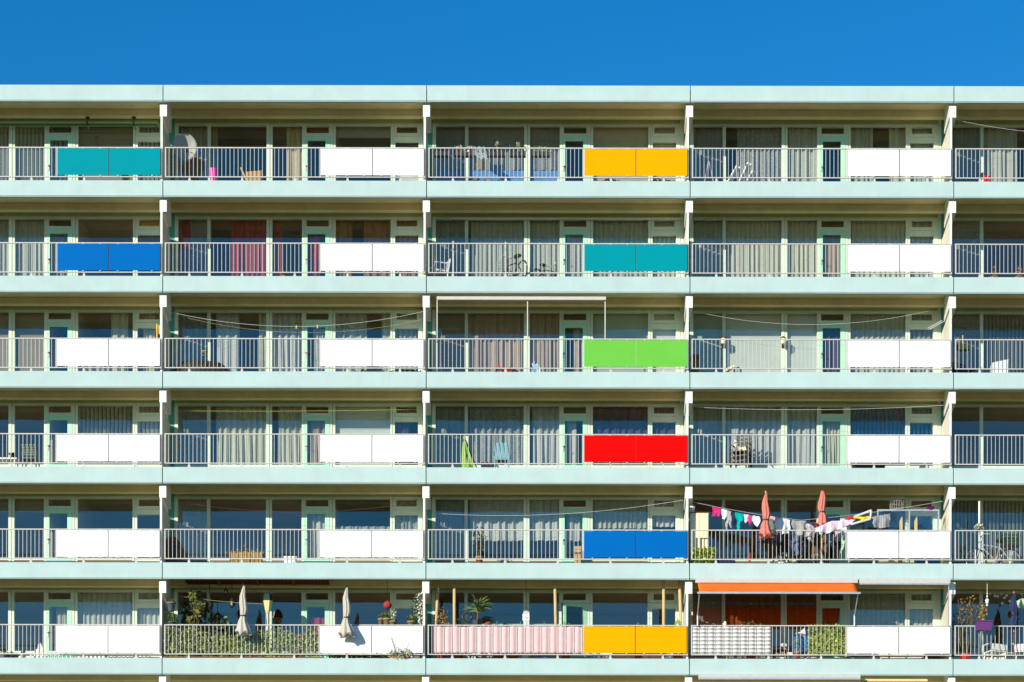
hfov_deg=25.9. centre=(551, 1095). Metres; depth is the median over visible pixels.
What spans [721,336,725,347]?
wall lantern
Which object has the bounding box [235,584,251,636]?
closed parasol
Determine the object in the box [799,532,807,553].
trousers
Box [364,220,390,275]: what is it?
curtain
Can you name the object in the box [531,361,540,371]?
laundry bag
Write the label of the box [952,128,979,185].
curtain
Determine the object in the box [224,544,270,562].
bamboo planter
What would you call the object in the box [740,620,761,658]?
potted plant
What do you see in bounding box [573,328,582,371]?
curtain
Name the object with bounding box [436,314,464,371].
roller blind
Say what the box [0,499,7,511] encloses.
roller blind
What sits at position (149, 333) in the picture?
curtain
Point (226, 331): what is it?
curtain
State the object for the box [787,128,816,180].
curtain
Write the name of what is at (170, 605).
hanging pot
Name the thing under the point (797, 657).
potted plant
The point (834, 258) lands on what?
door
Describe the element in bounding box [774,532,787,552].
jacket
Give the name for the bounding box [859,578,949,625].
closed awning
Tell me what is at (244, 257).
curtain
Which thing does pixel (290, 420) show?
curtain
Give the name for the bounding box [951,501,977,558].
vertical blind
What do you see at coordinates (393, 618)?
potted plant
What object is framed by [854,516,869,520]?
cloth
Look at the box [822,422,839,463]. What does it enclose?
curtain
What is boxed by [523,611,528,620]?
weather dial
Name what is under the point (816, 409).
clothesline
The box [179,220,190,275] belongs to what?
curtain
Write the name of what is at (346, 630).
closed parasol
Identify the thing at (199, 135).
curtain
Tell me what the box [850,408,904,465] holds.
vertical blind
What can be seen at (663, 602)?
timber post
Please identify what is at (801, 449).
curtain
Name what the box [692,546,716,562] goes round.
leafy shrub
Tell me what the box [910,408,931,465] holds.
vertical blind
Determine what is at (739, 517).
pyjamas
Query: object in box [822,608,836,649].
curtain
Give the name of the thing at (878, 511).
clothesline
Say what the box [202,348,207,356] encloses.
potted plant
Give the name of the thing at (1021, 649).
plastic chair
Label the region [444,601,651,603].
clothesline
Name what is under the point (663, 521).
window
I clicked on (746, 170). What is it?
deck chair
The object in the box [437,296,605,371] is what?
retracted awning
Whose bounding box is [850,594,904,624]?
curtain
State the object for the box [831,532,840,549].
shirt
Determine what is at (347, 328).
curtain
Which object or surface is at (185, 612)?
potted tree
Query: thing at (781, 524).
shirt
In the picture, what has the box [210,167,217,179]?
bucket
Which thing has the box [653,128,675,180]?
roller blind
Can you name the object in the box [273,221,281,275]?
curtain
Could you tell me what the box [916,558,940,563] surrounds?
plastic tub
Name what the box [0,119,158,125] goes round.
rolled awning
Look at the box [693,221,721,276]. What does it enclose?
curtain
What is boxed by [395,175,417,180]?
roller blind
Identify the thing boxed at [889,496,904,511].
hanging basket
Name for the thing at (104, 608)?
curtain
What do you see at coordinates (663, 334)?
roller blind
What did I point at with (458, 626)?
potted plant
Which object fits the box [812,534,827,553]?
coat
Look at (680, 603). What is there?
timber post
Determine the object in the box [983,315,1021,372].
vertical blind
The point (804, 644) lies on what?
garden chair
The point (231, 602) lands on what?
hanging lantern
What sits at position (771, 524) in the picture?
shirt
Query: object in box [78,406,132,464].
vertical blind
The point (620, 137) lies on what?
roller blind
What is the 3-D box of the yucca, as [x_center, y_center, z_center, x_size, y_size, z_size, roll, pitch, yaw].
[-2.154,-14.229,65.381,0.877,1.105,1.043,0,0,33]
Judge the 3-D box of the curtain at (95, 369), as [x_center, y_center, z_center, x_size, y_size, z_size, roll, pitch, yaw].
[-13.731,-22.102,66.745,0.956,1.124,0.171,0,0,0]
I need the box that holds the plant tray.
[284,556,296,562]
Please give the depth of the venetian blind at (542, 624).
66.73 m
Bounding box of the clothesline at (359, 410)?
[340,409,413,410]
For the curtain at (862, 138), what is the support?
attached to the apartment building
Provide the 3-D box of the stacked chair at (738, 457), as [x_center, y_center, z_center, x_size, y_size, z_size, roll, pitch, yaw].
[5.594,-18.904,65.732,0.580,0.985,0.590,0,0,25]
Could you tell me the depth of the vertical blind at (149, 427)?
66.73 m
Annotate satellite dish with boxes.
[168,133,196,160]
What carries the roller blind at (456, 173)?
attached to the apartment building
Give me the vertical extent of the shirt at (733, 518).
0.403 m
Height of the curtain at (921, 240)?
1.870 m
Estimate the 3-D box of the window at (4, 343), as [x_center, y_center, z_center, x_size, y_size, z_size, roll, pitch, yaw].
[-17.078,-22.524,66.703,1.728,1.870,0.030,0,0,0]
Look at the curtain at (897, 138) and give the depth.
66.75 m
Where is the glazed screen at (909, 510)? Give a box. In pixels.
[877,509,938,563]
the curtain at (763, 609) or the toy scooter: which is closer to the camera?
the toy scooter
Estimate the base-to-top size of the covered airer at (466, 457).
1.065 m
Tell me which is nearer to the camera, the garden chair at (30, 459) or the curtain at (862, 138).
the garden chair at (30, 459)
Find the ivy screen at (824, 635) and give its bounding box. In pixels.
[807,624,846,658]
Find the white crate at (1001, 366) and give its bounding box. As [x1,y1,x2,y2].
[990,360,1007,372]
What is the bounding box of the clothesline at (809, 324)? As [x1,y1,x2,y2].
[695,311,926,324]
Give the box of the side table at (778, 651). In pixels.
[773,649,787,658]
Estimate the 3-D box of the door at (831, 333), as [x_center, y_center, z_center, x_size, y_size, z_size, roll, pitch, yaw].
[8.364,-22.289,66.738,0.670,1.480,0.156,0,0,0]
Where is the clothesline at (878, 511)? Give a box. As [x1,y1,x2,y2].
[807,501,941,519]
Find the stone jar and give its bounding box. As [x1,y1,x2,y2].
[887,560,895,563]
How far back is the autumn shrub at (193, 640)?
65.29 m
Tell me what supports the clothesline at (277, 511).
attached to the apartment building
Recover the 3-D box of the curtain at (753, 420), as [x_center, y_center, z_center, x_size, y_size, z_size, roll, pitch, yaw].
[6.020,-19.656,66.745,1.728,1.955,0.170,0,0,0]
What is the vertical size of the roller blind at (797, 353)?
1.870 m
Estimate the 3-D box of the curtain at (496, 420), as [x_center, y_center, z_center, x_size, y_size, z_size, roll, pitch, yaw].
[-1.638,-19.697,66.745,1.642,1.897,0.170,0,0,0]
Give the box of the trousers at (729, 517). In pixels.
[725,510,731,529]
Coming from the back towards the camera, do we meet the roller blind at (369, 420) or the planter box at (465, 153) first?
the roller blind at (369, 420)
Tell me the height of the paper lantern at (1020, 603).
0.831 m
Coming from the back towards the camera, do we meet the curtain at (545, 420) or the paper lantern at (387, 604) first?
the curtain at (545, 420)
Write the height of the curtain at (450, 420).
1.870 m
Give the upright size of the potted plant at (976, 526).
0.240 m
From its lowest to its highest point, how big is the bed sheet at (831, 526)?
0.403 m
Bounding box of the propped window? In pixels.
[850,510,871,524]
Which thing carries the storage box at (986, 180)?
on the apartment building
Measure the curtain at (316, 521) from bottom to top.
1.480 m
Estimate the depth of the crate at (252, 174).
65.40 m
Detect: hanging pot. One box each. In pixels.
[164,599,175,611]
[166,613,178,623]
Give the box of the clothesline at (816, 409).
[699,405,940,409]
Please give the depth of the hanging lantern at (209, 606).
65.75 m
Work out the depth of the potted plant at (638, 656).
65.35 m
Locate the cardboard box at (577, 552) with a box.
[574,546,580,562]
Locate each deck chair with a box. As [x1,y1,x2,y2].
[726,165,739,180]
[739,162,751,180]
[746,170,755,180]
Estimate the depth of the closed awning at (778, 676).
64.88 m
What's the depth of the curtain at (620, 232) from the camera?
66.73 m
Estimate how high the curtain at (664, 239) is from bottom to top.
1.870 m
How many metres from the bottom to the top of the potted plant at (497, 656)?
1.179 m
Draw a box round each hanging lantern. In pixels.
[206,582,213,612]
[229,598,234,607]
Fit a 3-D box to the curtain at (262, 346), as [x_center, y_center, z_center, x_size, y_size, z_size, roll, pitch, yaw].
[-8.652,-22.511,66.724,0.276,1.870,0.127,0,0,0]
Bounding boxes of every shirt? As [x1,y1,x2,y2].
[731,512,735,524]
[747,515,751,525]
[769,519,777,534]
[774,518,790,534]
[805,523,815,542]
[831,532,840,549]
[835,529,840,541]
[842,527,847,540]
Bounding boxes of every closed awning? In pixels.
[698,674,859,679]
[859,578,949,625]
[860,678,927,681]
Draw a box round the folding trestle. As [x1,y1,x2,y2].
[704,160,713,180]
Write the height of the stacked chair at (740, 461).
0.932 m
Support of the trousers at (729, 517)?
hanging from the clothesline
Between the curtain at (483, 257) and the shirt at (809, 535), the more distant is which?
the curtain at (483, 257)
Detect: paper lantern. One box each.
[383,580,391,609]
[1017,581,1023,608]
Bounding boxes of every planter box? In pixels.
[434,145,449,157]
[454,145,474,157]
[487,141,506,157]
[508,142,526,157]
[531,145,551,157]
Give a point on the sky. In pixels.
(690, 43)
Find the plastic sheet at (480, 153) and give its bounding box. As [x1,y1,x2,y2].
[474,146,490,159]
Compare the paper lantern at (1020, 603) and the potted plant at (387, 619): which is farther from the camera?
the paper lantern at (1020, 603)
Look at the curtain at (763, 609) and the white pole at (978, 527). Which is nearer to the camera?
the white pole at (978, 527)
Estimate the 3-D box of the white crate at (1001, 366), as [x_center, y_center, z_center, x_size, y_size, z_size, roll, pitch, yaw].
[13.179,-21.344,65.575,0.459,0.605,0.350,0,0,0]
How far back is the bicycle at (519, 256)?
65.48 m
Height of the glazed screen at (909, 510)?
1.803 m
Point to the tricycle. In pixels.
(509, 370)
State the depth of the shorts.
65.34 m
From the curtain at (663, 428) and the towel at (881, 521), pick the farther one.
the curtain at (663, 428)
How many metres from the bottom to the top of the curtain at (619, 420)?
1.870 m
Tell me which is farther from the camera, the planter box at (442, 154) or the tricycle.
the tricycle
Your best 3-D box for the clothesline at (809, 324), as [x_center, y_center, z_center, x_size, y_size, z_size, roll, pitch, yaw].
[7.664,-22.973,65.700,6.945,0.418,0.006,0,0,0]
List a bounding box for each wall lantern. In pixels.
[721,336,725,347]
[780,336,785,347]
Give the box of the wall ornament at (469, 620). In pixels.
[462,612,472,626]
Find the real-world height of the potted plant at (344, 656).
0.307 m
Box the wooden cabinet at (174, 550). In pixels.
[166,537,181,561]
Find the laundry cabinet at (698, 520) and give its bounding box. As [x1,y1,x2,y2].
[689,512,708,566]
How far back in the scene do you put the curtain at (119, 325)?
66.72 m
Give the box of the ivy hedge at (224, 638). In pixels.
[163,626,322,657]
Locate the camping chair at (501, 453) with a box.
[494,443,509,466]
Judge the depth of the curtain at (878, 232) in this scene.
66.73 m
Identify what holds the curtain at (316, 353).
attached to the apartment building
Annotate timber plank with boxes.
[899,517,902,563]
[914,517,916,563]
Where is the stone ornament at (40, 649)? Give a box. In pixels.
[35,642,45,657]
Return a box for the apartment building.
[0,85,1023,681]
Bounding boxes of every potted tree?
[178,589,201,651]
[186,590,208,656]
[195,620,230,656]
[206,613,232,653]
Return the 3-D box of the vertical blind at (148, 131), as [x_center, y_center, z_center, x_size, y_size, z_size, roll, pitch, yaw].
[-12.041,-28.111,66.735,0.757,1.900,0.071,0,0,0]
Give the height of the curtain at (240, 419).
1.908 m
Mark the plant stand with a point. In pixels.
(933, 657)
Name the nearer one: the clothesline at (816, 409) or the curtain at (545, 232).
the clothesline at (816, 409)
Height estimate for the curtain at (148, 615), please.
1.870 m
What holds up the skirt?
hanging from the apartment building
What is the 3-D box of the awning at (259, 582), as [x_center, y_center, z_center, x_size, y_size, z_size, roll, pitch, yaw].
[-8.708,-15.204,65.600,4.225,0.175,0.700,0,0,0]
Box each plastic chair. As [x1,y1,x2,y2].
[428,259,450,275]
[983,642,1006,658]
[1014,644,1022,658]
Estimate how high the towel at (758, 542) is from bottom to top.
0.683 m
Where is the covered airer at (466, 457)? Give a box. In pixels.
[461,435,476,466]
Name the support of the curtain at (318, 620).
attached to the apartment building
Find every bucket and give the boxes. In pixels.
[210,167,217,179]
[690,505,694,511]
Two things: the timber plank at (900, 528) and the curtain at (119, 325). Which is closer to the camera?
the timber plank at (900, 528)
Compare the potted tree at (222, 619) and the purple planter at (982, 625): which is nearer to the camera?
the purple planter at (982, 625)
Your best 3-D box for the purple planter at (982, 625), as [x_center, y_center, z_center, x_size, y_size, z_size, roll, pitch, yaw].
[12.592,-13.956,64.918,0.530,0.780,0.235,0,0,0]
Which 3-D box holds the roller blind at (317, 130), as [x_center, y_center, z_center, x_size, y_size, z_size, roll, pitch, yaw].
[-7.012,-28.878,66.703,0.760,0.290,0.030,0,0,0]
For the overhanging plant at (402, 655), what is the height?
0.682 m
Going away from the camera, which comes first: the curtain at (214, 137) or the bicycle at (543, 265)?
the bicycle at (543, 265)
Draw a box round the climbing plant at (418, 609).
[410,592,426,624]
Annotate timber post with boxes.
[433,580,439,657]
[453,580,455,624]
[553,580,556,658]
[662,580,664,658]
[678,580,683,658]
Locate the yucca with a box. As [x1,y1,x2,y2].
[463,594,494,626]
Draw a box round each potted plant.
[0,648,7,657]
[6,651,18,657]
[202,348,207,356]
[327,653,361,657]
[355,369,384,371]
[358,655,389,657]
[378,614,382,624]
[382,612,392,624]
[389,369,420,371]
[389,608,396,624]
[406,615,416,624]
[452,653,460,657]
[456,618,465,657]
[471,527,487,562]
[493,653,502,657]
[508,653,517,657]
[560,622,571,658]
[633,623,642,658]
[673,618,681,658]
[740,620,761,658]
[793,633,799,658]
[973,523,983,531]
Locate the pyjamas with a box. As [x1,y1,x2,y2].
[735,512,743,529]
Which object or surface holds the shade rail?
attached to the apartment building
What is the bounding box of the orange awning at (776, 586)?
[695,578,860,625]
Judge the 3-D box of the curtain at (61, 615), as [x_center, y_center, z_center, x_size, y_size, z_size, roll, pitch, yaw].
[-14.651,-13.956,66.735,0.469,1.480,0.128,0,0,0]
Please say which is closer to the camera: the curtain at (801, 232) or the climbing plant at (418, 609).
the climbing plant at (418, 609)
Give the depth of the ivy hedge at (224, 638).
65.14 m
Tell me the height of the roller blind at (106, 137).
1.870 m
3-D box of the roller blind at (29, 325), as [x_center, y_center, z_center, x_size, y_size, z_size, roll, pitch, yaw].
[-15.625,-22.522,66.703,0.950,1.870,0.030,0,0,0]
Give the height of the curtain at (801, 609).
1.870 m
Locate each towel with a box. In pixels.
[756,528,763,551]
[872,514,890,527]
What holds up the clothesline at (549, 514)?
attached to the apartment building
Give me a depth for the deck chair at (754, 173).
65.90 m
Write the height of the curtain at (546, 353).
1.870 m
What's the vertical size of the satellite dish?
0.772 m
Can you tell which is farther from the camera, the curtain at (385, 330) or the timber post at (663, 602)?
the curtain at (385, 330)
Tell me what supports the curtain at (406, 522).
attached to the apartment building
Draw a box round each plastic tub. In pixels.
[716,558,730,562]
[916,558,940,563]
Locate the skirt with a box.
[807,521,819,537]
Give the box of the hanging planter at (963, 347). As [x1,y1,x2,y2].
[956,335,969,372]
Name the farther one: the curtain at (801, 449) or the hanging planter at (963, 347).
the curtain at (801, 449)
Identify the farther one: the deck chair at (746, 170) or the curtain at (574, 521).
the curtain at (574, 521)
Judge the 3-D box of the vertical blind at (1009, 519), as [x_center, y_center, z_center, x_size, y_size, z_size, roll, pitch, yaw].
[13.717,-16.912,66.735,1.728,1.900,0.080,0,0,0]
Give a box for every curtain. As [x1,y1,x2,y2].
[0,220,8,275]
[15,220,43,275]
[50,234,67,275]
[56,607,66,625]
[78,366,109,370]
[78,557,131,557]
[78,593,131,625]
[111,313,127,370]
[137,593,159,650]
[143,314,155,370]
[179,127,206,179]
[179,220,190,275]
[179,313,206,363]
[211,127,217,179]
[216,313,239,370]
[216,407,265,464]
[232,220,265,275]
[259,313,265,370]
[272,313,301,370]
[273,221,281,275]
[278,407,301,464]
[287,127,301,180]
[307,421,324,464]
[308,235,319,275]
[308,514,324,557]
[309,617,324,647]
[313,328,324,370]
[335,526,389,557]
[336,221,351,275]
[336,314,366,371]
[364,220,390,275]
[382,314,389,371]
[395,221,417,275]
[395,314,417,371]
[395,407,408,464]
[395,501,417,557]
[436,221,464,275]
[436,407,464,464]
[436,500,463,557]
[468,314,523,371]
[470,407,523,464]
[470,500,523,540]
[471,221,523,275]
[529,500,558,540]
[530,221,559,276]
[530,314,558,371]
[532,407,558,464]
[565,235,582,276]
[567,421,575,464]
[567,515,582,540]
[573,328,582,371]
[593,221,647,276]
[593,407,647,464]
[593,500,647,528]
[652,408,674,462]
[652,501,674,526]
[653,222,675,276]
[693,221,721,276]
[693,407,721,462]
[694,128,721,180]
[725,407,780,465]
[725,594,780,651]
[726,221,780,276]
[737,128,780,180]
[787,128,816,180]
[787,221,816,276]
[787,407,815,465]
[787,594,815,651]
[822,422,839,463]
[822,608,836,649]
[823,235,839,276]
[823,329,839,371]
[850,314,904,371]
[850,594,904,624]
[851,128,872,181]
[851,221,904,276]
[889,128,904,181]
[910,129,932,181]
[910,222,932,276]
[910,315,932,371]
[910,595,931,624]
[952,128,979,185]
[984,128,1016,181]
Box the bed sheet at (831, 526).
[813,519,854,533]
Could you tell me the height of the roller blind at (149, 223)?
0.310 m
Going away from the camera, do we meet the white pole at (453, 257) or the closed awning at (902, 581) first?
the closed awning at (902, 581)
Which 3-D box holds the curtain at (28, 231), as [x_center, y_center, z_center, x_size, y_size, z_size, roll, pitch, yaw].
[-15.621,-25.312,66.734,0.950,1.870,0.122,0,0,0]
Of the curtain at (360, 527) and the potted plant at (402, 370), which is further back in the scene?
the curtain at (360, 527)
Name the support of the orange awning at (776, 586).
attached to the apartment building
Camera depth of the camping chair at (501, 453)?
65.35 m
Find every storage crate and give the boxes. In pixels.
[481,462,493,466]
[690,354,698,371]
[851,465,884,467]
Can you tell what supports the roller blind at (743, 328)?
attached to the apartment building
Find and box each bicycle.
[498,254,527,275]
[531,262,560,276]
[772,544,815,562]
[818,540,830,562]
[964,533,1021,563]
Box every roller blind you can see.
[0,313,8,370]
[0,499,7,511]
[15,313,43,370]
[15,499,43,511]
[79,127,132,179]
[140,221,158,225]
[307,128,328,132]
[335,407,389,464]
[336,127,390,137]
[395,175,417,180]
[436,171,464,180]
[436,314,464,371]
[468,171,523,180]
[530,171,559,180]
[593,128,647,180]
[593,314,647,371]
[652,315,675,371]
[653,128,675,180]
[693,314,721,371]
[726,314,780,371]
[787,314,816,371]
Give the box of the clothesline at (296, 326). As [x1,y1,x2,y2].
[172,312,418,328]
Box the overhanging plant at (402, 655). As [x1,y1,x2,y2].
[386,638,412,658]
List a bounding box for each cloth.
[798,628,805,636]
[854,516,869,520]
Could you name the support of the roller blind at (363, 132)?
attached to the apartment building
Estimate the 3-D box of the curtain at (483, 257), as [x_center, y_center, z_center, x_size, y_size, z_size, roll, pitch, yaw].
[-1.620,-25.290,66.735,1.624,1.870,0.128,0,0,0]
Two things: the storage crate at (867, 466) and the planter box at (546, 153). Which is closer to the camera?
the planter box at (546, 153)
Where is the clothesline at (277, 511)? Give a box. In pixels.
[183,502,413,511]
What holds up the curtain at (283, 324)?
attached to the apartment building
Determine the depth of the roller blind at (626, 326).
66.70 m
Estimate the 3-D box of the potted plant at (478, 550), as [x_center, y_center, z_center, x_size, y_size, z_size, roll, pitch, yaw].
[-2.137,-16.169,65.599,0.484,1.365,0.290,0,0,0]
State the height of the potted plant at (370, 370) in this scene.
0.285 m
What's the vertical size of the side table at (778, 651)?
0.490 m
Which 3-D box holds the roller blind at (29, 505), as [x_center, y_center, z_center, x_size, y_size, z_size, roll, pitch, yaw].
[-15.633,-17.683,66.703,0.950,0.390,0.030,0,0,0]
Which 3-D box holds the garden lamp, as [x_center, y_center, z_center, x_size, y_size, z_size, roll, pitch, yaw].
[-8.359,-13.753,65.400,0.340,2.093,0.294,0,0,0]
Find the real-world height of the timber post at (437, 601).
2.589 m
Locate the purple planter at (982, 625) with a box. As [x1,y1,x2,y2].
[974,604,993,631]
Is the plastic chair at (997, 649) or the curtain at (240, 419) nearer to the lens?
the plastic chair at (997, 649)
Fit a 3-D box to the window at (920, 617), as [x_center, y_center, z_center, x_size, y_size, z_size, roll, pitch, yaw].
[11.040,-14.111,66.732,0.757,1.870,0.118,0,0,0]
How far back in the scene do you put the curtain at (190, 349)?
66.74 m
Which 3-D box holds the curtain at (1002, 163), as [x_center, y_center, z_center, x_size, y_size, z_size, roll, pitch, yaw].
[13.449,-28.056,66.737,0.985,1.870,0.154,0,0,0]
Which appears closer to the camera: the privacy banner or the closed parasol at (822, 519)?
the privacy banner
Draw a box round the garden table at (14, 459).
[0,457,19,466]
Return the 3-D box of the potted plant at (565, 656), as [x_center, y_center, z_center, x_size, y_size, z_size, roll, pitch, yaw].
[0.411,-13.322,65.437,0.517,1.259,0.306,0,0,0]
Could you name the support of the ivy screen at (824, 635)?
on the apartment building
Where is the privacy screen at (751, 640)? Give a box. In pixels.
[692,627,770,654]
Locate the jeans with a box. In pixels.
[789,534,798,555]
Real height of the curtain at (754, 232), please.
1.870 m
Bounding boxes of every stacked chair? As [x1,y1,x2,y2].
[729,433,752,465]
[729,441,751,467]
[729,452,751,467]
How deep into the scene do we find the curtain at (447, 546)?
66.74 m
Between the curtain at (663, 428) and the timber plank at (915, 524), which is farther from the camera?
the curtain at (663, 428)
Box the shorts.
[712,507,720,516]
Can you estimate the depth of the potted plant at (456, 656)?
65.35 m
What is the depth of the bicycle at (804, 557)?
65.96 m
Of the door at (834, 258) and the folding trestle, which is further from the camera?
the door at (834, 258)
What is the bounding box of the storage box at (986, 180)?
[983,176,990,181]
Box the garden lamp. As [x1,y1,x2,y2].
[262,592,272,655]
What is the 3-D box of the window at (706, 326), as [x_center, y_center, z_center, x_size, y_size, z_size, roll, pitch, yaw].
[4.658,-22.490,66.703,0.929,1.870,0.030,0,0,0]
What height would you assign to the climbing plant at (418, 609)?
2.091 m
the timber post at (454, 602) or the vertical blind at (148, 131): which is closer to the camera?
the timber post at (454, 602)
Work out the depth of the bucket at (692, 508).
65.54 m
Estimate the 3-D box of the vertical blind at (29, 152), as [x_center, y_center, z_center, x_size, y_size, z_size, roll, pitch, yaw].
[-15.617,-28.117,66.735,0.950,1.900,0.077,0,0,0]
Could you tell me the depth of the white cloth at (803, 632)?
65.46 m
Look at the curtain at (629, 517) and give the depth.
66.73 m
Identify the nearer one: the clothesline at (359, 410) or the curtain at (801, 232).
the clothesline at (359, 410)
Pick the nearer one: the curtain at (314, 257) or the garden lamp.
the garden lamp
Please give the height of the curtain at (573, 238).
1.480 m
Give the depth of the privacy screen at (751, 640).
65.06 m
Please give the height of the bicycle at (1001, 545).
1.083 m
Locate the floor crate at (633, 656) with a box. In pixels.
[612,653,660,658]
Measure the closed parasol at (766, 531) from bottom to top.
1.387 m
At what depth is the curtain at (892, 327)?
66.73 m
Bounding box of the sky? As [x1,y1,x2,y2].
[0,0,1023,89]
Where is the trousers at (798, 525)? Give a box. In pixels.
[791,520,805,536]
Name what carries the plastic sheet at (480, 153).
hanging from the apartment building
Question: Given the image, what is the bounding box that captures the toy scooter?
[746,553,753,562]
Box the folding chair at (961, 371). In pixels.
[952,362,974,372]
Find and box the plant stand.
[923,654,939,658]
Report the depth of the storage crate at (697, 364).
65.50 m
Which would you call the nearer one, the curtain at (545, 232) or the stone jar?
the stone jar
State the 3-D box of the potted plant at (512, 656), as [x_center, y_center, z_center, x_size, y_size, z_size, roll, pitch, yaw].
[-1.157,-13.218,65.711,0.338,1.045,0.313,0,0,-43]
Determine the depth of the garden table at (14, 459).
65.47 m
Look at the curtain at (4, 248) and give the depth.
66.75 m
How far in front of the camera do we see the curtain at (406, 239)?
66.74 m
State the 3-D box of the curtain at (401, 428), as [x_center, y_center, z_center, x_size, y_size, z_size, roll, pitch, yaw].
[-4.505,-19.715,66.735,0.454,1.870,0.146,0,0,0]
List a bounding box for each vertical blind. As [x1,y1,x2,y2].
[0,127,8,179]
[16,127,44,179]
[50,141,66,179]
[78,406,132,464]
[138,128,160,179]
[138,407,159,464]
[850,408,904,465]
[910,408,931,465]
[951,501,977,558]
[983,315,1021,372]
[983,501,1021,558]
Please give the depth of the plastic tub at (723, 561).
65.35 m
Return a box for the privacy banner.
[434,626,582,652]
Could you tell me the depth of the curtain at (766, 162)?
66.74 m
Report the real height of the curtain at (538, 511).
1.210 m
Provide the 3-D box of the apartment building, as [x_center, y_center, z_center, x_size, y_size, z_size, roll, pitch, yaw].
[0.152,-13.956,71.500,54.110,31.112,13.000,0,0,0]
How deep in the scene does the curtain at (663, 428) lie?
66.73 m
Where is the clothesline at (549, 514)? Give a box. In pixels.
[436,500,680,515]
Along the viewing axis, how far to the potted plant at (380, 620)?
65.22 m
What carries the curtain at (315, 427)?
attached to the apartment building
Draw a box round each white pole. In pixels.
[453,241,453,273]
[505,242,506,274]
[978,501,979,560]
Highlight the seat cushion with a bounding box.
[734,439,746,450]
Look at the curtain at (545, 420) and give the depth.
66.75 m
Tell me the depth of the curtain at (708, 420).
66.75 m
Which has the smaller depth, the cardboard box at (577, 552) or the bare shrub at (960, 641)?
the bare shrub at (960, 641)
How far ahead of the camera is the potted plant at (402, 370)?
65.32 m
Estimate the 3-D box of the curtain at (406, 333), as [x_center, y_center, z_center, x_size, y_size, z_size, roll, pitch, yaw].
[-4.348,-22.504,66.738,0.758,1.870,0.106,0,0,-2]
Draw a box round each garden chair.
[21,444,39,466]
[793,636,809,658]
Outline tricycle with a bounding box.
[495,361,517,371]
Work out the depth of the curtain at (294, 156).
66.76 m
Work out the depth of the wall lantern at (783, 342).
66.30 m
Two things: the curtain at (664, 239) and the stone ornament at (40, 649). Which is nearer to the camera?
the stone ornament at (40, 649)
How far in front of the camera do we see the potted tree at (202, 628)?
65.78 m
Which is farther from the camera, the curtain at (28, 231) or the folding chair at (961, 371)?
the curtain at (28, 231)
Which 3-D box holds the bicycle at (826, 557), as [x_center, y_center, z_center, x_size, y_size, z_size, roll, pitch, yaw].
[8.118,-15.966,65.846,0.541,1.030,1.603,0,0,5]
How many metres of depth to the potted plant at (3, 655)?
65.50 m
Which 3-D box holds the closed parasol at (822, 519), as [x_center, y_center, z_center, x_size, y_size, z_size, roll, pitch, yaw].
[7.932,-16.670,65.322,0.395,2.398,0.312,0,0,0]
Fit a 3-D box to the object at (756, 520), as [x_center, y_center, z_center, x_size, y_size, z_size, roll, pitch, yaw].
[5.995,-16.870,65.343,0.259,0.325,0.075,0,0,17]
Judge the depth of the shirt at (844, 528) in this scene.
65.57 m
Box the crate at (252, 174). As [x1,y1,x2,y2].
[246,170,263,180]
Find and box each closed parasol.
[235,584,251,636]
[338,585,355,638]
[759,491,773,539]
[816,487,827,562]
[1008,591,1018,658]
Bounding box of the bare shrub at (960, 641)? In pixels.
[951,595,985,658]
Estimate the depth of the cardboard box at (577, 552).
66.10 m
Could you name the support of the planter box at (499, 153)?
attached to the apartment building
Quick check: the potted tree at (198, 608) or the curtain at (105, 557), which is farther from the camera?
the curtain at (105, 557)
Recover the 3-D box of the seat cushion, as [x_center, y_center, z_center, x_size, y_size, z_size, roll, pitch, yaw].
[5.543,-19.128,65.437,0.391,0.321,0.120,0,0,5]
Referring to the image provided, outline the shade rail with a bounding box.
[449,218,682,219]
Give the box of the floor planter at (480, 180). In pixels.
[463,178,500,180]
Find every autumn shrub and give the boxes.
[186,629,199,655]
[434,607,449,657]
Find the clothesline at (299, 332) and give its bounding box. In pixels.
[174,314,417,332]
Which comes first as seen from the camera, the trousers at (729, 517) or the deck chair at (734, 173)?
the trousers at (729, 517)
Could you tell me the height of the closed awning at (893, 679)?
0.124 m
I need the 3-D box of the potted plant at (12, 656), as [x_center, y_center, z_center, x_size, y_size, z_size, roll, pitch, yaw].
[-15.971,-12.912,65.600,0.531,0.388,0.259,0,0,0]
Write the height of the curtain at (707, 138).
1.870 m
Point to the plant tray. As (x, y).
(288, 560)
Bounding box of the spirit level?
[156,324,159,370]
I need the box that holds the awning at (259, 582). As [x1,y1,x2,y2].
[185,580,328,585]

